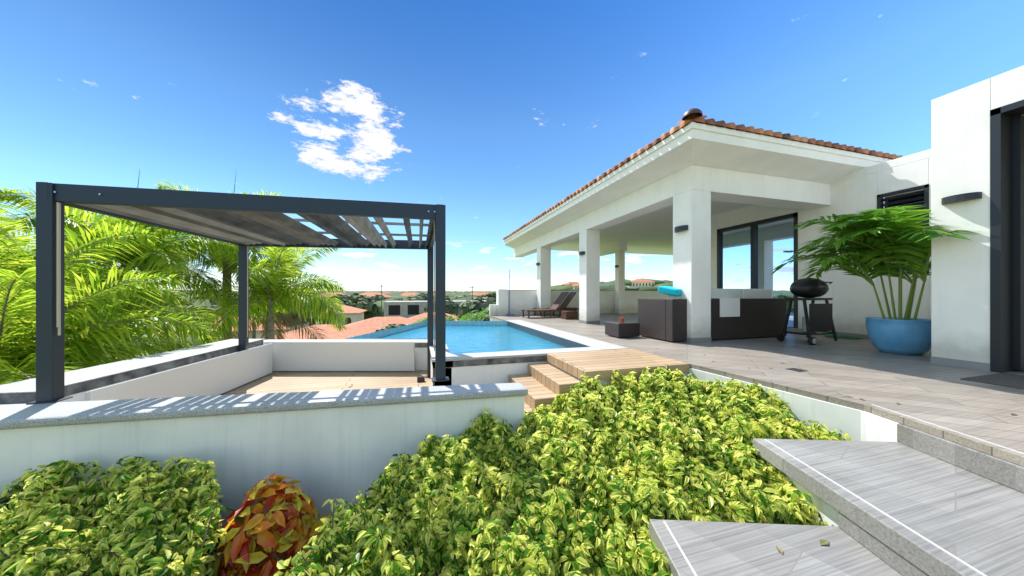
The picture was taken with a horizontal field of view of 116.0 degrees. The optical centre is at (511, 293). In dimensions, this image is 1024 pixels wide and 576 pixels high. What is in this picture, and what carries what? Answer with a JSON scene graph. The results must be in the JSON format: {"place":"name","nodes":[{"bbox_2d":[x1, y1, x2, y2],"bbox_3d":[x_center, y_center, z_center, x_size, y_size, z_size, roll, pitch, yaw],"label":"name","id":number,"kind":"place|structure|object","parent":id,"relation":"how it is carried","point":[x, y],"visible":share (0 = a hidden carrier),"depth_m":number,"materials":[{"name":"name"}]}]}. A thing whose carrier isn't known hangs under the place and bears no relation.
{"place":"outdoors","nodes":[
{"label":"outdoors","id":0,"kind":"place"},
{"bbox_2d":[0,187,117,351],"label":"foxtail palm","id":1,"kind":"object","parent":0,"point":[10,192],"depth_m":6.13,"materials":[{"name":"green plant"}]},
{"bbox_2d":[0,206,194,369],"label":"foxtail palm","id":2,"kind":"object","parent":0,"point":[12,244],"depth_m":5.26,"materials":[{"name":"green plant"}]},
{"bbox_2d":[0,261,224,384],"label":"foxtail palm","id":3,"kind":"object","parent":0,"point":[23,306],"depth_m":4.53,"materials":[{"name":"green plant"}]},
{"bbox_2d":[0,170,237,359],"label":"foxtail palm","id":4,"kind":"object","parent":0,"point":[153,259],"depth_m":6.99,"materials":[{"name":"green plant"}]},
{"bbox_2d":[68,292,180,351],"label":"foxtail palm fronds","id":5,"kind":"object","parent":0,"point":[154,323],"visible":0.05,"depth_m":6.99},
{"bbox_2d":[100,334,154,364],"bbox_3d":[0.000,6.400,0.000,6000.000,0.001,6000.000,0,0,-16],"label":"terrain","id":6,"kind":"structure","parent":0,"point":[132,346],"depth_m":37.30,"materials":[{"name":"green plant"}]},
{"bbox_2d":[59,345,261,401],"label":"lounge wall","id":7,"kind":"structure","parent":6,"relation":"on","point":[80,396],"depth_m":3.05,"materials":[{"name":"white paint"}]},
{"bbox_2d":[0,340,262,404],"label":"wall coping","id":8,"kind":"object","parent":7,"relation":"on","point":[18,398],"visible":0.4,"depth_m":3.37,"materials":[{"name":"concrete"}]},
{"bbox_2d":[0,339,263,393],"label":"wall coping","id":9,"kind":"object","parent":8,"relation":"on","point":[79,375],"visible":0.73,"depth_m":3.61,"materials":[{"name":"stone"}]},
{"bbox_2d":[0,396,523,567],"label":"lounge wall","id":10,"kind":"structure","parent":6,"relation":"on","point":[344,454],"depth_m":2.63,"materials":[{"name":"white paint"}]},
{"bbox_2d":[0,383,527,429],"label":"wall coping","id":11,"kind":"object","parent":10,"relation":"on","point":[15,416],"visible":1,"depth_m":2.64,"materials":[{"name":"grey stone"}]},
{"bbox_2d":[108,278,672,331],"bbox_3d":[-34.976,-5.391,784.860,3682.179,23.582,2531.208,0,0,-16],"label":"hills","id":12,"kind":"structure","parent":6,"relation":"on","point":[452,296],"depth_m":234.44,"materials":[{"name":"green plant"}]},
{"bbox_2d":[252,246,533,338],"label":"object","id":13,"kind":"object","parent":6,"relation":"on","point":[254,334],"visible":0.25,"depth_m":72.52,"materials":[{"name":"grey"}]},
{"bbox_2d":[156,282,654,353],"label":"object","id":14,"kind":"structure","parent":6,"relation":"on","point":[355,317],"depth_m":56.20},
{"bbox_2d":[172,283,653,349],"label":"house openings","id":15,"kind":"object","parent":6,"relation":"on","point":[349,320],"visible":0.08,"depth_m":56.14,"materials":[{"name":"black"}]},
{"bbox_2d":[384,300,489,317],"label":"neighboring house","id":16,"kind":"structure","parent":6,"relation":"on","point":[404,308],"depth_m":58.92,"materials":[{"name":"white paint"}]},
{"bbox_2d":[389,305,465,314],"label":"unfinished building openings","id":17,"kind":"object","parent":16,"relation":"in","point":[395,309],"visible":0.27,"depth_m":58.99,"materials":[{"name":"black"}]},
{"bbox_2d":[490,317,1022,466],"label":"terrace retaining wall","id":18,"kind":"structure","parent":6,"relation":"on","point":[854,424],"depth_m":2.75,"materials":[{"name":"white paint"}]},
{"bbox_2d":[489,313,1023,466],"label":"patio floor","id":19,"kind":"structure","parent":18,"relation":"on","point":[841,370],"depth_m":3.47,"materials":[{"name":"tile"}]},
{"bbox_2d":[506,269,514,315],"bbox_3d":[-0.080,-0.050,13.189,0.350,1.900,0.122,0,0,-16],"label":"shower","id":20,"kind":"object","parent":19,"relation":"on","point":[509,314],"visible":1,"depth_m":13.20,"materials":[{"name":"white metal"}]},
{"bbox_2d":[521,292,578,319],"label":"sun loungers","id":21,"kind":"object","parent":19,"relation":"on","point":[565,313],"visible":0.91,"depth_m":12.17,"materials":[{"name":"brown wood"}]},
{"bbox_2d":[489,289,667,315],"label":"terrace parapet","id":22,"kind":"structure","parent":19,"relation":"on","point":[520,300],"depth_m":13.79,"materials":[{"name":"white paint"}]},
{"bbox_2d":[537,189,710,337],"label":"porch columns","id":23,"kind":"structure","parent":19,"relation":"on","point":[692,257],"depth_m":6.05,"materials":[{"name":"white paint"}]},
{"bbox_2d":[537,313,710,342],"bbox_3d":[2.371,0.855,9.706,0.460,0.090,7.960,0,0,-16],"label":"column base","id":24,"kind":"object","parent":23,"relation":"attached to","point":[698,340],"depth_m":5.93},
{"bbox_2d":[514,165,830,258],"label":"porch beams","id":25,"kind":"structure","parent":23,"relation":"on","point":[725,185],"depth_m":6.67,"materials":[{"name":"white paint"}]},
{"bbox_2d":[503,113,902,239],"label":"roof barrel tiles","id":26,"kind":"object","parent":23,"relation":"on","point":[693,117],"visible":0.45,"depth_m":5.93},
{"bbox_2d":[682,108,702,120],"bbox_3d":[2.928,-2.935,5.201,0.300,0.150,0.300,0,0,-16],"label":"roof finial","id":27,"kind":"object","parent":26,"relation":"on","point":[698,112],"visible":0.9,"depth_m":5.12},
{"bbox_2d":[528,122,892,224],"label":"roof hip planes","id":28,"kind":"object","parent":26,"relation":"attached to","point":[732,129],"visible":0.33,"depth_m":5.97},
{"bbox_2d":[504,122,923,247],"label":"roof fascia","id":29,"kind":"structure","parent":26,"relation":"attached to","point":[698,144],"depth_m":6.12,"materials":[{"name":"white paint"}]},
{"bbox_2d":[536,192,981,267],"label":"wall lamps","id":30,"kind":"object","parent":23,"relation":"attached to","point":[961,197],"depth_m":3.90,"materials":[{"name":"grey metal"}]},
{"bbox_2d":[605,298,786,341],"bbox_3d":[3.855,0.490,6.769,3.500,0.780,1.270,0,0,-16],"label":"outdoor sofa","id":31,"kind":"object","parent":19,"relation":"on","point":[664,319],"visible":0.85,"depth_m":6.34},
{"bbox_2d":[658,286,681,295],"bbox_3d":[3.128,-0.050,6.228,0.404,0.201,0.408,0,0,-33],"label":"turquoise sofa pillow","id":32,"kind":"object","parent":31,"relation":"on","point":[670,290],"visible":0.78,"depth_m":6.08,"materials":[{"name":"teal fabric"}]},
{"bbox_2d":[668,288,771,298],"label":"sofa cushions","id":33,"kind":"object","parent":31,"relation":"on","point":[741,293],"visible":0.19,"depth_m":6.49,"materials":[{"name":"grey fabric"}]},
{"bbox_2d":[713,298,739,316],"bbox_3d":[4.199,0.268,6.304,0.500,0.365,0.215,0,0,-16],"label":"white sofa towel","id":34,"kind":"object","parent":31,"relation":"on","point":[729,307],"visible":0.81,"depth_m":6.20,"materials":[{"name":"white fabric"}]},
{"bbox_2d":[787,368,806,371],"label":"deck floor drains","id":35,"kind":"object","parent":19,"relation":"on","point":[796,369],"visible":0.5,"depth_m":3.78,"materials":[{"name":"silver metal"}]},
{"bbox_2d":[777,282,837,344],"bbox_3d":[5.482,0.345,5.926,0.780,1.110,0.561,0,0,-16],"label":"grill stand","id":36,"kind":"object","parent":19,"relation":"on","point":[819,321],"visible":1,"depth_m":5.77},
{"bbox_2d":[802,317,816,343],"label":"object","id":37,"kind":"object","parent":36,"relation":"attached to","point":[814,340],"visible":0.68,"depth_m":5.99,"materials":[{"name":"grey metal"}]},
{"bbox_2d":[711,149,930,334],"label":"house wall","id":38,"kind":"structure","parent":19,"relation":"on","point":[854,302],"depth_m":6.50,"materials":[{"name":"white paint"}]},
{"bbox_2d":[717,184,928,327],"bbox_3d":[6.700,-0.500,7.533,0.110,2.800,4.100,0,0,-16],"label":"window","id":39,"kind":"structure","parent":38,"relation":"in","point":[880,205],"depth_m":7.53,"materials":[{"name":"black metal"}]},
{"bbox_2d":[721,190,923,327],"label":"house glass panes","id":40,"kind":"object","parent":39,"relation":"in","point":[774,243],"visible":0.5,"depth_m":8.22,"materials":[{"name":"clear glass"}]},
{"bbox_2d":[787,327,869,339],"bbox_3d":[6.735,0.855,7.231,0.012,0.090,5.200,0,0,-16],"label":"baseboard","id":41,"kind":"object","parent":38,"relation":"attached to","point":[864,336],"depth_m":6.61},
{"bbox_2d":[825,334,861,338],"bbox_3d":[6.699,0.870,6.487,0.516,0.041,0.510,0,0,29],"label":"garden hose","id":42,"kind":"object","parent":19,"relation":"on","point":[846,336],"visible":0.88,"depth_m":6.47,"materials":[{"name":"green rubber"}]},
{"bbox_2d":[864,317,930,355],"bbox_3d":[5.877,0.640,4.844,0.730,0.520,0.730,0,0,-16],"label":"plant pot","id":43,"kind":"object","parent":19,"relation":"on","point":[911,336],"visible":0.79,"depth_m":4.65,"materials":[{"name":"ceramic"}]},
{"bbox_2d":[960,373,1023,389],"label":"door mat","id":44,"kind":"object","parent":19,"relation":"on","point":[1009,380],"depth_m":3.31,"materials":[{"name":"grey fabric"}]},
{"bbox_2d":[767,463,837,525],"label":"step support walls","id":45,"kind":"structure","parent":6,"relation":"on","point":[828,513],"depth_m":1.91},
{"bbox_2d":[169,254,251,297],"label":"foxtail palm fronds","id":46,"kind":"object","parent":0,"point":[215,267],"visible":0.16,"depth_m":9.17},
{"bbox_2d":[150,175,308,339],"bbox_3d":[-8.787,1.275,9.730,4.116,10.250,4.228,0,0,-16],"label":"foxtail palm","id":47,"kind":"object","parent":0,"point":[253,249],"depth_m":9.66,"materials":[{"name":"green plant"}]},
{"bbox_2d":[26,182,449,404],"bbox_3d":[-2.665,0.265,4.232,3.360,2.370,2.920,0,0,-16],"label":"pergola frame","id":48,"kind":"object","parent":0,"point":[50,364],"visible":0.74,"depth_m":2.90,"materials":[{"name":"grey metal"}]},
{"bbox_2d":[56,202,434,350],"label":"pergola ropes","id":49,"kind":"object","parent":48,"relation":"attached to","point":[58,264],"visible":1,"depth_m":2.67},
{"bbox_2d":[73,203,434,247],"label":"pergola louvre slats","id":50,"kind":"object","parent":48,"relation":"attached to","point":[249,228],"visible":0.68,"depth_m":3.82,"materials":[{"name":"grey metal"}]},
{"bbox_2d":[170,243,348,344],"bbox_3d":[-7.062,2.367,9.215,4.673,8.066,4.693,0,0,-16],"label":"foxtail palm","id":51,"kind":"object","parent":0,"point":[280,286],"depth_m":8.95,"materials":[{"name":"green plant"}]},
{"bbox_2d":[221,313,329,340],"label":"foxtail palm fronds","id":52,"kind":"object","parent":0,"point":[278,326],"visible":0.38,"depth_m":9.35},
{"bbox_2d":[96,292,495,331],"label":"trees","id":53,"kind":"object","parent":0,"point":[477,303],"depth_m":44.65,"materials":[{"name":"green plant"}]},
{"bbox_2d":[221,370,431,394],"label":"wooden deck","id":54,"kind":"structure","parent":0,"point":[287,381],"depth_m":5.28,"materials":[{"name":"brown wood"}]},
{"bbox_2d":[85,342,414,400],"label":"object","id":55,"kind":"object","parent":54,"relation":"on","point":[219,375],"visible":0.75,"depth_m":5.39,"materials":[{"name":"white"}]},
{"bbox_2d":[415,348,426,369],"bbox_3d":[-3.229,1.961,6.233,3.332,1.879,0.338,0,0,0],"label":"wall panel","id":56,"kind":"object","parent":54,"relation":"on","point":[420,358],"depth_m":6.07,"materials":[{"name":"white paint"}]},
{"bbox_2d":[263,339,433,342],"bbox_3d":[-3.229,0.927,6.232,3.332,0.015,0.380,0,0,0],"label":"wall coping","id":57,"kind":"object","parent":56,"relation":"on","point":[351,340],"visible":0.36,"depth_m":6.28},
{"bbox_2d":[415,343,426,347],"bbox_3d":[-3.229,0.978,6.232,3.332,0.085,0.360,0,0,0],"label":"dark wall band","id":58,"kind":"object","parent":56,"relation":"attached to","point":[420,345],"depth_m":6.05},
{"bbox_2d":[417,376,424,381],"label":"lounge floodlights","id":59,"kind":"object","parent":54,"relation":"on","point":[420,378],"visible":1,"depth_m":5.25,"materials":[{"name":"grey metal"}]},
{"bbox_2d":[508,348,689,414],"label":"wooden steps","id":60,"kind":"structure","parent":54,"relation":"on","point":[544,383],"depth_m":4.11,"materials":[{"name":"brown wood"}]},
{"bbox_2d":[152,279,654,338],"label":"tiled roofs","id":61,"kind":"structure","parent":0,"point":[369,325],"depth_m":39.90,"materials":[{"name":"orange tile"}]},
{"bbox_2d":[346,321,544,338],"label":"pool shell tiles","id":62,"kind":"object","parent":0,"point":[379,334],"visible":0.11,"depth_m":9.46,"materials":[{"name":"blue tile"}]},
{"bbox_2d":[458,310,478,320],"bbox_3d":[-4.077,3.794,23.841,3.310,5.212,3.406,0,0,-16],"label":"palm","id":63,"kind":"object","parent":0,"point":[462,318],"depth_m":23.65,"materials":[{"name":"green plant"}]},
{"bbox_2d":[465,308,488,320],"bbox_3d":[-2.893,3.677,27.223,3.599,5.447,3.949,0,0,-16],"label":"shrub","id":64,"kind":"object","parent":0,"point":[481,314],"depth_m":27.53,"materials":[{"name":"green plant"}]},
{"bbox_2d":[0,0,1023,291],"label":"sky","id":65,"kind":"structure","parent":0,"point":[494,113],"materials":[{"name":"blue"}]},
{"bbox_2d":[429,340,599,361],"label":"pool coping","id":66,"kind":"structure","parent":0,"point":[486,355],"depth_m":4.81,"materials":[{"name":"white stone"}]},
{"bbox_2d":[507,321,589,347],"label":"pool waterline tiles","id":67,"kind":"object","parent":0,"point":[566,343],"visible":0.29,"depth_m":7.16,"materials":[{"name":"tile"}]},
{"bbox_2d":[506,320,627,349],"bbox_3d":[0.846,0.897,8.009,0.520,0.005,5.900,0,0,-16],"label":"pool coping","id":68,"kind":"object","parent":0,"point":[595,343],"visible":1,"depth_m":6.52,"materials":[{"name":"white stone"}]},
{"bbox_2d":[522,290,657,290],"bbox_3d":[5.754,-0.140,15.060,12.500,0.020,0.200,0,0,-16],"label":"terrace parapet cap","id":69,"kind":"object","parent":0,"point":[600,290],"visible":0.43,"depth_m":14.47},
{"bbox_2d":[524,165,899,254],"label":"porch ceiling","id":70,"kind":"structure","parent":0,"point":[650,233],"depth_m":12.31,"materials":[{"name":"white paint"}]},
{"bbox_2d":[790,277,828,287],"bbox_3d":[5.506,-0.200,5.934,0.680,0.200,0.463,0,0,-16],"label":"grill lid","id":71,"kind":"object","parent":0,"point":[808,282],"visible":0.94,"depth_m":5.77,"materials":[{"name":"black metal"}]},
{"bbox_2d":[649,423,1023,575],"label":"outdoor steps","id":72,"kind":"structure","parent":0,"point":[965,504],"depth_m":1.66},
{"bbox_2d":[350,354,1016,553],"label":"fallen leaves","id":73,"kind":"object","parent":72,"relation":"on","point":[823,542],"visible":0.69,"depth_m":1.64,"materials":[{"name":"brown plant"}]},
{"bbox_2d":[663,404,1023,575],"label":"step nosing strips","id":74,"kind":"object","parent":72,"relation":"attached to","point":[884,513],"visible":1,"depth_m":1.67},
{"bbox_2d":[770,205,992,319],"bbox_3d":[5.497,-0.400,4.897,2.015,1.706,2.384,0,0,-16],"label":"potted palm","id":75,"kind":"object","parent":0,"point":[911,239],"depth_m":4.72,"materials":[{"name":"green plant"}]},
{"bbox_2d":[931,66,1023,362],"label":"block walls","id":76,"kind":"structure","parent":0,"point":[960,267],"depth_m":3.89,"materials":[{"name":"white paint"}]},
{"bbox_2d":[930,356,989,370],"bbox_3d":[6.316,0.855,1.040,0.012,0.090,6.450,0,0,-16],"label":"baseboard","id":77,"kind":"object","parent":76,"relation":"attached to","point":[962,363],"visible":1,"depth_m":3.90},
{"bbox_2d":[990,100,1023,372],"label":"door frame","id":78,"kind":"object","parent":76,"relation":"in","point":[1007,240],"visible":1,"depth_m":3.67,"materials":[{"name":"black metal"}]},
{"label":"far hill terrain","id":79,"kind":"structure","parent":0,"visible":0},
{"bbox_2d":[309,280,664,295],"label":"distant hills","id":80,"kind":"structure","parent":79,"relation":"on","point":[390,294],"depth_m":234.83,"materials":[{"name":"green plant"}]},
{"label":"garden bed soil","id":81,"kind":"structure","parent":0,"visible":0},
{"bbox_2d":[0,455,235,575],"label":"schefflera shrub","id":82,"kind":"object","parent":81,"relation":"on","point":[77,535],"depth_m":1.96,"materials":[{"name":"green plant"}]},
{"bbox_2d":[213,473,330,575],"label":"croton shrub","id":83,"kind":"object","parent":81,"relation":"on","point":[267,527],"depth_m":2.14,"materials":[{"name":"plant"}]},
{"bbox_2d":[274,366,852,575],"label":"schefflera shrub","id":84,"kind":"object","parent":81,"relation":"on","point":[501,536],"depth_m":2.14,"materials":[{"name":"green plant"}]},
{"bbox_2d":[548,362,686,386],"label":"platform base wall","id":85,"kind":"structure","parent":81,"relation":"on","point":[603,382],"depth_m":3.96,"materials":[{"name":"white paint"}]},
{"bbox_3d":[-1.774,4.450,8.025,4.900,3.900,6.600,0,0,-16],"label":"pool","id":86,"kind":"object","parent":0,"visible":0},
{"bbox_2d":[380,326,565,353],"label":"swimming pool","id":87,"kind":"structure","parent":86,"relation":"in","point":[469,339],"depth_m":7.39,"materials":[{"name":"blue liquid"}]},
{"bbox_2d":[430,356,547,385],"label":"pool end wall","id":88,"kind":"structure","parent":86,"relation":"in","point":[484,374],"depth_m":4.57,"materials":[{"name":"white paint"}]},
{"bbox_2d":[430,353,545,367],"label":"pool dark band","id":89,"kind":"structure","parent":88,"relation":"attached to","point":[475,362],"depth_m":4.60,"materials":[{"name":"grey tile"}]}
]}

